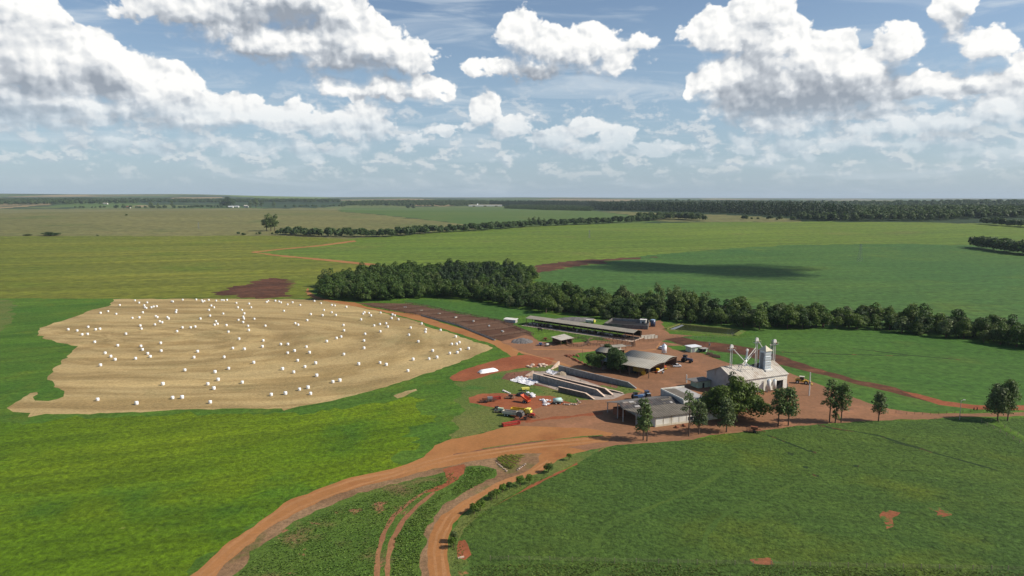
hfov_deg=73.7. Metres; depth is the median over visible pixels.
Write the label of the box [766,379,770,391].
grain tank
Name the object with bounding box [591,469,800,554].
mown line
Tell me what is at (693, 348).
site hut
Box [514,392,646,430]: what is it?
apron
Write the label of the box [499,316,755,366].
lawn
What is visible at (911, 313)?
broadleaf tree
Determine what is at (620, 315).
broadleaf tree
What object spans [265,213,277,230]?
eucalyptus tree
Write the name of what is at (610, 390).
bunker wall
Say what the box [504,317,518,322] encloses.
calf hut
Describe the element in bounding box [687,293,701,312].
broadleaf tree
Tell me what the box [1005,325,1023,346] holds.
broadleaf tree
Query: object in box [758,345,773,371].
drying tower
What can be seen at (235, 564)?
maize verge
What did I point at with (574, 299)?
broadleaf tree
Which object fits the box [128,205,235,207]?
trees
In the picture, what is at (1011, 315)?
broadleaf tree
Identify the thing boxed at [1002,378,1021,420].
silky oak tree
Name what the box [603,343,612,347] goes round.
round bush
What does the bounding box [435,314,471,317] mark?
rail fence
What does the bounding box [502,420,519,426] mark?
harvester header
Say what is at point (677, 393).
parapet store
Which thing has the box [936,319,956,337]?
broadleaf tree
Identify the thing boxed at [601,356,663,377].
machine barn
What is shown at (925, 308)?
broadleaf tree
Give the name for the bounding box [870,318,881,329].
broadleaf tree
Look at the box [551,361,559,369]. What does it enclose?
ramp wall
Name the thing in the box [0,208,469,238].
pasture
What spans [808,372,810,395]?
utility pole
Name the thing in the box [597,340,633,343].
rail fence
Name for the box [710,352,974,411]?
grass strip
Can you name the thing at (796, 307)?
broadleaf tree
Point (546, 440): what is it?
road verge
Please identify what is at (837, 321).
broadleaf tree
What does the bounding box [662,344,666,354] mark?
feed bin
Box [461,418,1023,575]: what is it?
crop field
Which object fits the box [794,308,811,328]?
broadleaf tree
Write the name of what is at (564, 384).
bunker wall
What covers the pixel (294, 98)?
sky
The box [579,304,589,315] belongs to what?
broadleaf tree
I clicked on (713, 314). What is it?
broadleaf tree
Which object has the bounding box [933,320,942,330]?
broadleaf tree
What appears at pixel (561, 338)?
work shed
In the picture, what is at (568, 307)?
broadleaf tree
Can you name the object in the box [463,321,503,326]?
rail fence
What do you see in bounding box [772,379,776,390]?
grain tank
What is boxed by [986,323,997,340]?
broadleaf tree
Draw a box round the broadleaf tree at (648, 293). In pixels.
[640,290,652,297]
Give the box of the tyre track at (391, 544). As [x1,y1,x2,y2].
[374,490,434,575]
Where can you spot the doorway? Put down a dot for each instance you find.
(779, 383)
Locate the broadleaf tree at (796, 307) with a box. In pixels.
[795,304,809,312]
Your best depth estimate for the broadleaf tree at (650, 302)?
461.01 m
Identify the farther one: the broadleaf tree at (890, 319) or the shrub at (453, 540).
the broadleaf tree at (890, 319)
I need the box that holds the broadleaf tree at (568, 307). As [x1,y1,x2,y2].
[564,303,571,310]
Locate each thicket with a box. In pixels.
[968,236,1023,252]
[979,217,1023,225]
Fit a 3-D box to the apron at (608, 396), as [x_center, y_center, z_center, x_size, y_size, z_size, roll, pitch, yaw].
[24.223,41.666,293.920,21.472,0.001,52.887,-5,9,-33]
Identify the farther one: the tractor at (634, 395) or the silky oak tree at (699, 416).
the tractor at (634, 395)
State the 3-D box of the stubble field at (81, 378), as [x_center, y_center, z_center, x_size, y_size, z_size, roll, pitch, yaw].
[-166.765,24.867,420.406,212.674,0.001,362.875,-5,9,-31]
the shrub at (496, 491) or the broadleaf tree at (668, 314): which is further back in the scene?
the broadleaf tree at (668, 314)
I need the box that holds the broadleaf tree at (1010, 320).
[1005,318,1018,326]
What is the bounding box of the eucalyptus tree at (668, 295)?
[664,287,673,308]
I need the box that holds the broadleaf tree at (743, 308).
[739,306,751,314]
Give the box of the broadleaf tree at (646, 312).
[643,309,650,319]
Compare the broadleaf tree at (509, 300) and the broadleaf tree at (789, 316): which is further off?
the broadleaf tree at (509, 300)
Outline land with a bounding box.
[15,277,1023,575]
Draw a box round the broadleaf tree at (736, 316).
[730,310,742,323]
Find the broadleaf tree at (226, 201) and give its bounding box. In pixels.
[219,197,235,205]
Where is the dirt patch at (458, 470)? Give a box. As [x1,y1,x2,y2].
[426,464,465,492]
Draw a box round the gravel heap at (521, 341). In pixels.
[511,338,532,343]
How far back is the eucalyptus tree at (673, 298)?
456.33 m
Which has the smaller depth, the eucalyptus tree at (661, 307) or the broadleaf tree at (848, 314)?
the broadleaf tree at (848, 314)
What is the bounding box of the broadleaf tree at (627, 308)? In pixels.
[620,299,637,318]
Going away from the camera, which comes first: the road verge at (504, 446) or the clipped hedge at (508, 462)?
the clipped hedge at (508, 462)
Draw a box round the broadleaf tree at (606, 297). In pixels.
[604,295,611,305]
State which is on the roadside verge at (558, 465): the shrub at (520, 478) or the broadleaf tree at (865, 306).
the shrub at (520, 478)
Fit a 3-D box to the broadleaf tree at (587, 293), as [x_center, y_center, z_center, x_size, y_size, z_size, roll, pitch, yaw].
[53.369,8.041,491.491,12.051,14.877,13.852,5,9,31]
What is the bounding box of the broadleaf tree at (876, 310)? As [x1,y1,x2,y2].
[864,302,884,317]
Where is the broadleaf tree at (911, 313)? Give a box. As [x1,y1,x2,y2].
[898,303,925,322]
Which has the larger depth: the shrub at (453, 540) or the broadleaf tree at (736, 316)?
the broadleaf tree at (736, 316)
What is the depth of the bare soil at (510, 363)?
275.24 m
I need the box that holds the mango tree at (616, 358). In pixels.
[606,347,627,369]
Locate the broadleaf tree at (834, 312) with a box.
[830,307,844,317]
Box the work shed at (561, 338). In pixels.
[552,334,573,344]
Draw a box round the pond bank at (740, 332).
[664,323,745,335]
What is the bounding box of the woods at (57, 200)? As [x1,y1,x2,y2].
[0,197,140,203]
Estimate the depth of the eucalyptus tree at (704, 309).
434.68 m
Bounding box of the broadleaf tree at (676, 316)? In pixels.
[671,310,682,321]
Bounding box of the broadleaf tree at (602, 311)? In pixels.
[598,305,607,316]
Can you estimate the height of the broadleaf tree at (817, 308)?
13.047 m
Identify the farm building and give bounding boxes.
[469,205,501,205]
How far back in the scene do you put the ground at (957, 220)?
5108.92 m
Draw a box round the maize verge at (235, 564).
[216,453,540,575]
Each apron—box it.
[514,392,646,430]
[528,371,623,399]
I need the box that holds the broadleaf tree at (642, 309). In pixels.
[639,304,644,314]
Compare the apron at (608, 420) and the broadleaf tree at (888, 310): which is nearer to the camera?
the apron at (608, 420)
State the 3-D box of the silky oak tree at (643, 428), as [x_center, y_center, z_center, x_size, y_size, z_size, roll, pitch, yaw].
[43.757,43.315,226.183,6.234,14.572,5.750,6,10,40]
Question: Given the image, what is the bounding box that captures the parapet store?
[660,386,700,403]
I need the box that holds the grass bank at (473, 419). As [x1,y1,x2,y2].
[449,365,639,438]
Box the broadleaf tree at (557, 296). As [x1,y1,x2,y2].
[550,289,564,304]
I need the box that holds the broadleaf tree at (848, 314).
[841,308,859,326]
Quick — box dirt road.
[190,288,612,575]
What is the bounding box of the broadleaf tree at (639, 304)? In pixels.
[634,296,642,308]
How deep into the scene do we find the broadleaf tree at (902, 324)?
403.88 m
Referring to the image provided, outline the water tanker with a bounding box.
[552,398,562,403]
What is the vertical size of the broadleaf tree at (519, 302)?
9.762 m
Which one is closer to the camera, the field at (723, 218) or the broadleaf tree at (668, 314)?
the broadleaf tree at (668, 314)
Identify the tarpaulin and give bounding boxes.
[510,376,538,384]
[546,369,557,374]
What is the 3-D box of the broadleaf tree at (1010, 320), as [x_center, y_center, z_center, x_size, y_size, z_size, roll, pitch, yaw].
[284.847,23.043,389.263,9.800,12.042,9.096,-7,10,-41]
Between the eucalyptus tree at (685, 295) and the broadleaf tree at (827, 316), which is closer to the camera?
the broadleaf tree at (827, 316)
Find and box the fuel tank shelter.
[700,347,707,352]
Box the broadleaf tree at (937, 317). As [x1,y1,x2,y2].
[931,313,947,322]
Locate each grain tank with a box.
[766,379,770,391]
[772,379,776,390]
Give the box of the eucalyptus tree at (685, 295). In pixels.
[682,289,689,317]
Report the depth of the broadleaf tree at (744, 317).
420.86 m
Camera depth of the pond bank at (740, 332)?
409.93 m
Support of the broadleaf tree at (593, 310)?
on the land
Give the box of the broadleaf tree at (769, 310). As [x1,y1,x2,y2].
[759,301,773,315]
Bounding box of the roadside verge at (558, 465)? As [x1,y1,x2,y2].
[447,447,603,575]
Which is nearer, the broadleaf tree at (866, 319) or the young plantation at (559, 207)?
the broadleaf tree at (866, 319)
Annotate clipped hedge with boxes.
[497,457,514,465]
[497,458,513,468]
[500,455,518,463]
[504,454,520,461]
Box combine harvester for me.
[633,367,649,374]
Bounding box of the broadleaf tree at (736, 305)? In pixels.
[725,299,740,310]
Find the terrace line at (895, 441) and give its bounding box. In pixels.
[767,424,996,476]
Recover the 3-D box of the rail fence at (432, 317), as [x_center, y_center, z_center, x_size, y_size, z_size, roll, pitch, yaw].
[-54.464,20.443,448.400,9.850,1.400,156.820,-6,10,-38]
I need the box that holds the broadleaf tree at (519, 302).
[513,295,523,305]
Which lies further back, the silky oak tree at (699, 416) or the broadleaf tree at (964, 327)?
the broadleaf tree at (964, 327)
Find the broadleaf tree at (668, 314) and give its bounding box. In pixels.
[664,309,672,319]
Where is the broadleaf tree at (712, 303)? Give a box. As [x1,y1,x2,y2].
[704,298,720,312]
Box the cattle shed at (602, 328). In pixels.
[521,316,641,341]
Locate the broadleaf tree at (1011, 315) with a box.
[1004,314,1019,325]
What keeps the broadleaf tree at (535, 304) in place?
on the land
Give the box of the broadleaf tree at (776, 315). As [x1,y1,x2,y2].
[770,310,782,325]
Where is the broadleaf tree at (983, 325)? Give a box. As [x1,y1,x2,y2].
[973,316,991,333]
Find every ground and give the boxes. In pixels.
[0,194,1023,223]
[360,303,536,340]
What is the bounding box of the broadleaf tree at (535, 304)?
[533,300,543,309]
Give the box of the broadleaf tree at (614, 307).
[607,299,623,317]
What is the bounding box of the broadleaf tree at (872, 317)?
[868,314,883,327]
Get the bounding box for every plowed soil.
[211,257,928,401]
[901,391,1023,409]
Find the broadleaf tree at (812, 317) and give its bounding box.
[806,307,820,327]
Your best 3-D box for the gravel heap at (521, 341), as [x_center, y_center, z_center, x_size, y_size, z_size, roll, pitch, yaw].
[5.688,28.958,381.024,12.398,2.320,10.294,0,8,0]
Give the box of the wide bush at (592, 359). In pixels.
[585,352,605,367]
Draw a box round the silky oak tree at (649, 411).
[642,404,652,440]
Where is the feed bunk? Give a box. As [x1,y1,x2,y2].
[421,315,495,340]
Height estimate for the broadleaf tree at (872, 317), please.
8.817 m
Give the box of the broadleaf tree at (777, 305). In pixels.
[770,304,785,310]
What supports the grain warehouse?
on the yard at (813, 411)
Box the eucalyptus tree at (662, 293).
[660,288,665,303]
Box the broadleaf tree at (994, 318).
[985,314,1006,323]
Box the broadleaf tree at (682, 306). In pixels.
[671,296,690,315]
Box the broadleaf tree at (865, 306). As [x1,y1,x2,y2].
[859,305,877,316]
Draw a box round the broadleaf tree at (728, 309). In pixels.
[719,299,735,321]
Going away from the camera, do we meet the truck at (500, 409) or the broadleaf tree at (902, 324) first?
the truck at (500, 409)
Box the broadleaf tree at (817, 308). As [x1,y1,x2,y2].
[806,306,823,326]
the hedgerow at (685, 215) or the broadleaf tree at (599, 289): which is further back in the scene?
the hedgerow at (685, 215)
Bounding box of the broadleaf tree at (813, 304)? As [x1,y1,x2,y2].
[805,302,824,311]
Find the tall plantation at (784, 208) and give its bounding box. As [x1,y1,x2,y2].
[489,200,854,218]
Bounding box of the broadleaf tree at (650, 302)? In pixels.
[643,298,656,310]
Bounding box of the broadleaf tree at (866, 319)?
[863,314,870,327]
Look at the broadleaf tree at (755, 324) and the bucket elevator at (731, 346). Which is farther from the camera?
the broadleaf tree at (755, 324)
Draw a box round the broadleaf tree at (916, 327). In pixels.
[908,321,924,334]
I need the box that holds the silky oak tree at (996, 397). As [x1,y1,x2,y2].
[983,382,1013,420]
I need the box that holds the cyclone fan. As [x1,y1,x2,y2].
[744,349,748,366]
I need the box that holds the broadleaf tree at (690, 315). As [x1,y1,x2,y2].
[686,308,697,322]
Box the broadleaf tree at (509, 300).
[505,295,514,306]
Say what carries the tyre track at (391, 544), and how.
on the maize field at (260, 552)
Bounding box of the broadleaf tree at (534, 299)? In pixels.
[529,296,540,305]
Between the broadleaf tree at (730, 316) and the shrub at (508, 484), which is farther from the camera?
the broadleaf tree at (730, 316)
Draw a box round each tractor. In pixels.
[631,392,643,398]
[639,390,650,396]
[681,354,692,362]
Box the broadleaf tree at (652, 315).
[647,309,657,319]
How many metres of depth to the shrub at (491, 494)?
181.32 m
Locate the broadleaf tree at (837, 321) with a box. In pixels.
[831,316,843,328]
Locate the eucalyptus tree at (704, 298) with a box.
[699,291,710,311]
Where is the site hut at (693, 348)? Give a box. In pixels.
[685,344,701,352]
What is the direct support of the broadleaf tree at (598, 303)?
on the land
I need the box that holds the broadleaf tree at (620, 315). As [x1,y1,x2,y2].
[616,312,623,317]
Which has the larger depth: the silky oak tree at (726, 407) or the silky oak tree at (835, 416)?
the silky oak tree at (835, 416)
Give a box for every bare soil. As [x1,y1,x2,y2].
[450,355,602,559]
[501,371,617,389]
[750,506,951,564]
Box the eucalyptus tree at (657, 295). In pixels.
[653,294,659,308]
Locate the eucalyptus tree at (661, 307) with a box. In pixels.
[655,295,665,318]
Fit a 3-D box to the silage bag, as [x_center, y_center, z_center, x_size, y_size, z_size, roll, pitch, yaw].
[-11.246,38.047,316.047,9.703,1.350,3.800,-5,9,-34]
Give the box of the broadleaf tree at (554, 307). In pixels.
[547,297,556,311]
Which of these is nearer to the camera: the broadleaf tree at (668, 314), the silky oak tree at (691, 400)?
the silky oak tree at (691, 400)
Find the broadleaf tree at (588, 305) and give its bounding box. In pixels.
[580,303,591,314]
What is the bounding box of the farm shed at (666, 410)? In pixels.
[607,396,717,426]
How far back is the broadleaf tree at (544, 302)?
473.70 m
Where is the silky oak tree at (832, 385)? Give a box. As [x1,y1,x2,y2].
[820,379,839,422]
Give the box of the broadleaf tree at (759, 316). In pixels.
[749,309,771,329]
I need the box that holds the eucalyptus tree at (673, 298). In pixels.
[667,288,680,309]
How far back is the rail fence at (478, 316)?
455.43 m
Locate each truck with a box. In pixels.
[494,407,503,412]
[502,409,523,417]
[510,407,531,415]
[585,319,595,323]
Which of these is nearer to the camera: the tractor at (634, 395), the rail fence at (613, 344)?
the tractor at (634, 395)
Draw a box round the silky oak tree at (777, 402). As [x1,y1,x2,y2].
[770,387,788,425]
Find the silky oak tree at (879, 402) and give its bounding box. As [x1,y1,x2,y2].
[871,391,888,421]
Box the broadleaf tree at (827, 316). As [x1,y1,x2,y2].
[817,309,833,327]
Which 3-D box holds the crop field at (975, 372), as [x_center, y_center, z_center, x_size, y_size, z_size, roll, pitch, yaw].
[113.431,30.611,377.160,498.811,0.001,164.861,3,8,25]
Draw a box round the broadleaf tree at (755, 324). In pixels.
[748,310,758,326]
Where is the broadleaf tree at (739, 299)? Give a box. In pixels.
[734,297,744,303]
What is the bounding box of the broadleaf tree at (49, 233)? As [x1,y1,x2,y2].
[40,232,60,235]
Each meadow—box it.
[0,298,527,487]
[0,300,16,330]
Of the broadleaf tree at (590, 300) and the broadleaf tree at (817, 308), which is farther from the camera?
the broadleaf tree at (590, 300)
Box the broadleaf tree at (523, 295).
[513,289,530,306]
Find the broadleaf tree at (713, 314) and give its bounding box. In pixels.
[705,307,726,323]
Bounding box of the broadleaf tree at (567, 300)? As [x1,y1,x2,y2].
[558,297,572,308]
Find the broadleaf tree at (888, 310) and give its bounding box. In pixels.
[882,305,895,317]
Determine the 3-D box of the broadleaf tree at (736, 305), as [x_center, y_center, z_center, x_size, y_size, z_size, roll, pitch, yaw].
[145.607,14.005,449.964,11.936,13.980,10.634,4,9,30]
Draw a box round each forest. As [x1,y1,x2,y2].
[609,199,1023,205]
[795,204,1023,219]
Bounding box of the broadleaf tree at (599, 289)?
[592,287,605,298]
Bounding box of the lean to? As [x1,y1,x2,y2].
[612,344,626,348]
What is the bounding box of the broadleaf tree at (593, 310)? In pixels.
[588,307,598,315]
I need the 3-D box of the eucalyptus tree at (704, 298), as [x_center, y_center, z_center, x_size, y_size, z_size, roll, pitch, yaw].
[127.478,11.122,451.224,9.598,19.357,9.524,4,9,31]
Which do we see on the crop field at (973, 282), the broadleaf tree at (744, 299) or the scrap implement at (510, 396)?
the broadleaf tree at (744, 299)
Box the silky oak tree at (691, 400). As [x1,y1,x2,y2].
[680,390,696,435]
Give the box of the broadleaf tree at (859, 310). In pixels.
[854,307,868,315]
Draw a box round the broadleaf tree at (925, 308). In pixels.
[916,303,934,315]
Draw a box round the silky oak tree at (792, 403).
[778,386,800,425]
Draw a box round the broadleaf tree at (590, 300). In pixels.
[583,296,596,306]
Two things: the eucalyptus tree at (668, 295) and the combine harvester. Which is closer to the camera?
the combine harvester
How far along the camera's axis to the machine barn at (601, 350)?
346.09 m
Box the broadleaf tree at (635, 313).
[631,310,641,318]
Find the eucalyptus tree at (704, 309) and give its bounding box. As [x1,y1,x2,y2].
[698,300,710,322]
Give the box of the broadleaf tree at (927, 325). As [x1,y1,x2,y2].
[913,310,935,330]
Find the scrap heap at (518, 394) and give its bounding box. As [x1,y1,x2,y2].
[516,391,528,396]
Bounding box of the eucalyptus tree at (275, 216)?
[271,214,278,230]
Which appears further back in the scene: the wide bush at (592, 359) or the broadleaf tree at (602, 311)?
the broadleaf tree at (602, 311)
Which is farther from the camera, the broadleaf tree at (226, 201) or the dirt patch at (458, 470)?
the broadleaf tree at (226, 201)
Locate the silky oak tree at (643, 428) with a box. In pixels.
[634,397,652,439]
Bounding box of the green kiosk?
[686,376,710,387]
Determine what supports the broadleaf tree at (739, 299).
on the crop field at (973, 282)
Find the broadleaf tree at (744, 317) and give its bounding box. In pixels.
[736,310,750,327]
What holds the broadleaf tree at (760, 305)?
on the crop field at (973, 282)
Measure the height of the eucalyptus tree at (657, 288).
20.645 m
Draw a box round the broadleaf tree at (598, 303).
[592,295,607,312]
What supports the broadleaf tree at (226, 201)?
on the ground at (957, 220)
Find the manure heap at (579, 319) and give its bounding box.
[556,317,596,321]
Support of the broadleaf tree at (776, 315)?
on the crop field at (973, 282)
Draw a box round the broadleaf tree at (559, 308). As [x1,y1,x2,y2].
[555,304,562,312]
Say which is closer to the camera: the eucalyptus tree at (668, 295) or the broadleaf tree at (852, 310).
the broadleaf tree at (852, 310)
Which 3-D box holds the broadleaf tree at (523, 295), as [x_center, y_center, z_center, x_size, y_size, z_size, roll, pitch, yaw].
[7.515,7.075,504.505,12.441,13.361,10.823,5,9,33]
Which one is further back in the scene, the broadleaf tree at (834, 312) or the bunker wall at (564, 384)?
the broadleaf tree at (834, 312)
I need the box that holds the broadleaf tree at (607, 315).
[603,310,612,318]
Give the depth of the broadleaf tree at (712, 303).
440.73 m
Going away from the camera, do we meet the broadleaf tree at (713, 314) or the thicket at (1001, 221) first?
the broadleaf tree at (713, 314)
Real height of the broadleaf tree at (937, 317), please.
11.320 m
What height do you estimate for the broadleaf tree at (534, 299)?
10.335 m
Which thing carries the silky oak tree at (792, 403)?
on the yard at (813, 411)
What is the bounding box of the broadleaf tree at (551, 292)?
[543,285,557,298]
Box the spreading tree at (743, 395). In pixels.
[699,376,772,418]
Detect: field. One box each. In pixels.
[0,195,452,208]
[0,235,368,298]
[0,396,436,575]
[7,299,491,416]
[51,202,651,228]
[229,195,1023,297]
[233,465,496,575]
[401,299,1023,409]
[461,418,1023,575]
[533,244,1023,340]
[600,211,801,221]
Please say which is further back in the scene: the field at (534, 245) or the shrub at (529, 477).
the field at (534, 245)
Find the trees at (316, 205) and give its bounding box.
[284,204,345,206]
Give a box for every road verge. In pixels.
[453,441,542,454]
[482,435,602,448]
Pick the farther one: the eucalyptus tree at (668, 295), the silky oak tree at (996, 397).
the eucalyptus tree at (668, 295)
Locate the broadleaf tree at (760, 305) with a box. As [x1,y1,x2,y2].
[756,303,766,312]
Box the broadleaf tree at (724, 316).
[713,311,728,324]
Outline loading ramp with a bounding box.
[641,334,657,338]
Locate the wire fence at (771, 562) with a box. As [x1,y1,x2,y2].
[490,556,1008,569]
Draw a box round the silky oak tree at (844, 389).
[833,382,852,422]
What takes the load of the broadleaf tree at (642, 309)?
on the crop field at (973, 282)
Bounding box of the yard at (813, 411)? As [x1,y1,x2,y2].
[444,320,1023,450]
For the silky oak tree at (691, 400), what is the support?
on the yard at (813, 411)
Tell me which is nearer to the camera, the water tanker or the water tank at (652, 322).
the water tanker
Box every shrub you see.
[449,537,457,547]
[450,531,458,538]
[469,503,478,513]
[475,499,485,509]
[487,490,494,499]
[493,489,499,498]
[499,483,505,491]
[506,482,512,489]
[515,475,524,484]
[525,474,532,482]
[543,462,552,472]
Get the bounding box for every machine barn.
[595,346,623,356]
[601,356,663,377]
[625,350,676,369]
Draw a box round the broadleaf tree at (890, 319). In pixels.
[884,313,897,329]
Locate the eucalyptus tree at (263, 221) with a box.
[261,214,269,230]
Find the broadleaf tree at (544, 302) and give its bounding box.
[538,294,554,312]
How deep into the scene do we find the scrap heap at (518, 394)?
276.89 m
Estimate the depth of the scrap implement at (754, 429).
234.04 m
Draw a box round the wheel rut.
[199,341,661,575]
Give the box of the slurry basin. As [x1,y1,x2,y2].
[604,318,648,329]
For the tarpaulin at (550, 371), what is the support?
on the apron at (608, 396)
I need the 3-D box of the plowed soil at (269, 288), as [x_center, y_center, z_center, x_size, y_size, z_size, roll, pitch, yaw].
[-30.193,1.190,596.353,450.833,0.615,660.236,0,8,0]
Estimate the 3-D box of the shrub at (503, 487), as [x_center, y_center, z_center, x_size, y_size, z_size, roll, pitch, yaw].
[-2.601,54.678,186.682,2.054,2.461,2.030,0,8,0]
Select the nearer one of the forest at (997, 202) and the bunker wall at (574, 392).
the bunker wall at (574, 392)
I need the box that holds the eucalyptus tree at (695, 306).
[689,297,698,314]
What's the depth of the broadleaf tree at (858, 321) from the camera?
414.89 m
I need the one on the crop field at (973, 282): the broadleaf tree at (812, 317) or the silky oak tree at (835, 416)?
the broadleaf tree at (812, 317)
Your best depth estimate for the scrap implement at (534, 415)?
250.34 m
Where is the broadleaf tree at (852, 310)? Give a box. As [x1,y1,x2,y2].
[841,308,853,325]
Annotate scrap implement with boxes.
[484,396,498,401]
[506,394,516,398]
[528,413,539,417]
[746,426,764,432]
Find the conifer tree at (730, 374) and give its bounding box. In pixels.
[726,371,735,386]
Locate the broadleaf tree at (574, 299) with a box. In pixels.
[571,294,584,311]
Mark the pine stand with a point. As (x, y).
(468, 275)
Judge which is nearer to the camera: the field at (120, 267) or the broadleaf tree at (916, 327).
the broadleaf tree at (916, 327)
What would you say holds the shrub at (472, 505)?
on the roadside verge at (558, 465)
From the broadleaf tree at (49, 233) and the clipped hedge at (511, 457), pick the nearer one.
the clipped hedge at (511, 457)
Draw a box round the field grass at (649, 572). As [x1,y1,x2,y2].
[472,562,1023,575]
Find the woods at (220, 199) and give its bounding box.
[133,198,340,201]
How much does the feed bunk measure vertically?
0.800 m
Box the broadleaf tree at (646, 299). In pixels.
[640,296,657,309]
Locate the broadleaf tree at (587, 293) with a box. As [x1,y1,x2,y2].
[579,289,592,297]
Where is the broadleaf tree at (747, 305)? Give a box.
[737,301,752,313]
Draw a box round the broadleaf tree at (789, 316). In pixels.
[779,305,799,328]
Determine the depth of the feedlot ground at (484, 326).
443.70 m
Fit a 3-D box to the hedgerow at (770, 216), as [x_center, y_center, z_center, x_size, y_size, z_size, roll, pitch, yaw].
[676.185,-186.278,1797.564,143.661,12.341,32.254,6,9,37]
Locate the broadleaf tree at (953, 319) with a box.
[947,309,965,329]
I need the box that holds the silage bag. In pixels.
[478,368,497,373]
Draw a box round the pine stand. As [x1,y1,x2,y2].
[437,260,522,289]
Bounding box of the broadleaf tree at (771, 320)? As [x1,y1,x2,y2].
[767,313,776,324]
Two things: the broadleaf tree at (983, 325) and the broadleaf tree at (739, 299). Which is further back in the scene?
the broadleaf tree at (739, 299)
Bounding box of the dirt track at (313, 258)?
[252,240,375,265]
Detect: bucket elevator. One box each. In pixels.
[727,344,735,367]
[754,338,760,366]
[772,339,776,360]
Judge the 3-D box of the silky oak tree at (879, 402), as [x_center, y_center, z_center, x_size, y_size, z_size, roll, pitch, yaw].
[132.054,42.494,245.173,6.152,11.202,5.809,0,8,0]
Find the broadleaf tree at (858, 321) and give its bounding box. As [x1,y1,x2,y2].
[847,315,866,328]
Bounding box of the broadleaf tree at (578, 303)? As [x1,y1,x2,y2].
[572,297,582,314]
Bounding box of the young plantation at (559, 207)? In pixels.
[504,204,594,210]
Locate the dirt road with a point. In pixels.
(507, 435)
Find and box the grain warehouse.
[707,360,788,391]
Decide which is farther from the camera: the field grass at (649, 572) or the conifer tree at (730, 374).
the conifer tree at (730, 374)
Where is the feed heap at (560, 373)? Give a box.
[556,371,566,375]
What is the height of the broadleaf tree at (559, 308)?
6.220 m
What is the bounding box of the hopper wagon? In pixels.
[521,394,530,402]
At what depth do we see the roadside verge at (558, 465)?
181.72 m
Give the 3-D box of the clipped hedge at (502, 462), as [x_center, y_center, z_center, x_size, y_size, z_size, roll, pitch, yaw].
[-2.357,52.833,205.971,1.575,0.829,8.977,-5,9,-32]
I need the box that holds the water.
[670,324,739,334]
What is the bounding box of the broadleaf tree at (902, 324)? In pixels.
[892,316,911,332]
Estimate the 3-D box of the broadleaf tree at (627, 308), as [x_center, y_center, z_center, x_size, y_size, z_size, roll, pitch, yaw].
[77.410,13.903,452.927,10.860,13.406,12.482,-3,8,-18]
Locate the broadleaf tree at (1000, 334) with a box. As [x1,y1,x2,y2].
[990,323,1010,344]
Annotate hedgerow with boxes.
[275,214,658,235]
[636,212,706,219]
[741,215,795,219]
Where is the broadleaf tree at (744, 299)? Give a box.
[729,296,750,305]
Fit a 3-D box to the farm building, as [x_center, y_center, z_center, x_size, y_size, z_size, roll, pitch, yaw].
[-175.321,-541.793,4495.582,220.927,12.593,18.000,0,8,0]
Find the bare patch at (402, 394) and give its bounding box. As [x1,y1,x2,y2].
[394,389,416,397]
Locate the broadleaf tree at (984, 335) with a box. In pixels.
[976,330,991,342]
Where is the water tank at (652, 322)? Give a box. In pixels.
[650,319,655,326]
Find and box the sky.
[0,0,1023,198]
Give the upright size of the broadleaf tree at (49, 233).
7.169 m
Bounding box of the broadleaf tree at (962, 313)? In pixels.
[951,309,971,324]
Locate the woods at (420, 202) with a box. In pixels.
[340,199,488,205]
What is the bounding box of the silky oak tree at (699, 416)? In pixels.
[691,398,707,433]
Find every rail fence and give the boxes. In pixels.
[368,304,493,338]
[406,302,533,334]
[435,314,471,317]
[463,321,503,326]
[478,325,514,330]
[527,324,624,341]
[567,337,587,346]
[588,337,634,345]
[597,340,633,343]
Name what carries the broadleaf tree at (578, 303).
on the land
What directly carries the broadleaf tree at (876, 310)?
on the crop field at (973, 282)
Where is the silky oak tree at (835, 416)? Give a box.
[831,397,841,422]
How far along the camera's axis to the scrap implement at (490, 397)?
270.00 m
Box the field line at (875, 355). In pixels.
[785,348,959,359]
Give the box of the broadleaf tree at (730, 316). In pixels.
[725,311,731,322]
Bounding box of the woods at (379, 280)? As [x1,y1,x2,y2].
[315,257,635,302]
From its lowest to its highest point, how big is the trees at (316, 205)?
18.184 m
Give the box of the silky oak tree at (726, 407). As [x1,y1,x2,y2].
[717,398,736,431]
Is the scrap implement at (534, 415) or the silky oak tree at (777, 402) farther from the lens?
the scrap implement at (534, 415)
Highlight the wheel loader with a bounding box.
[795,376,812,384]
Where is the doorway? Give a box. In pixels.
[776,380,782,388]
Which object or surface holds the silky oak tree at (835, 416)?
on the yard at (813, 411)
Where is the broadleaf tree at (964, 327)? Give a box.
[953,316,974,338]
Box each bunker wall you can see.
[533,373,604,396]
[543,373,612,394]
[558,365,636,388]
[558,386,594,399]
[608,389,622,393]
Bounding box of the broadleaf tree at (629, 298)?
[624,296,636,313]
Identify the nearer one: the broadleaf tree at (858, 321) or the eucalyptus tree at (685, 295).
the broadleaf tree at (858, 321)
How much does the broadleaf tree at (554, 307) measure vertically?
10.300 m
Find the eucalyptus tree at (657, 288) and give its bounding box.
[653,282,660,298]
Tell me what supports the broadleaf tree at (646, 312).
on the crop field at (973, 282)

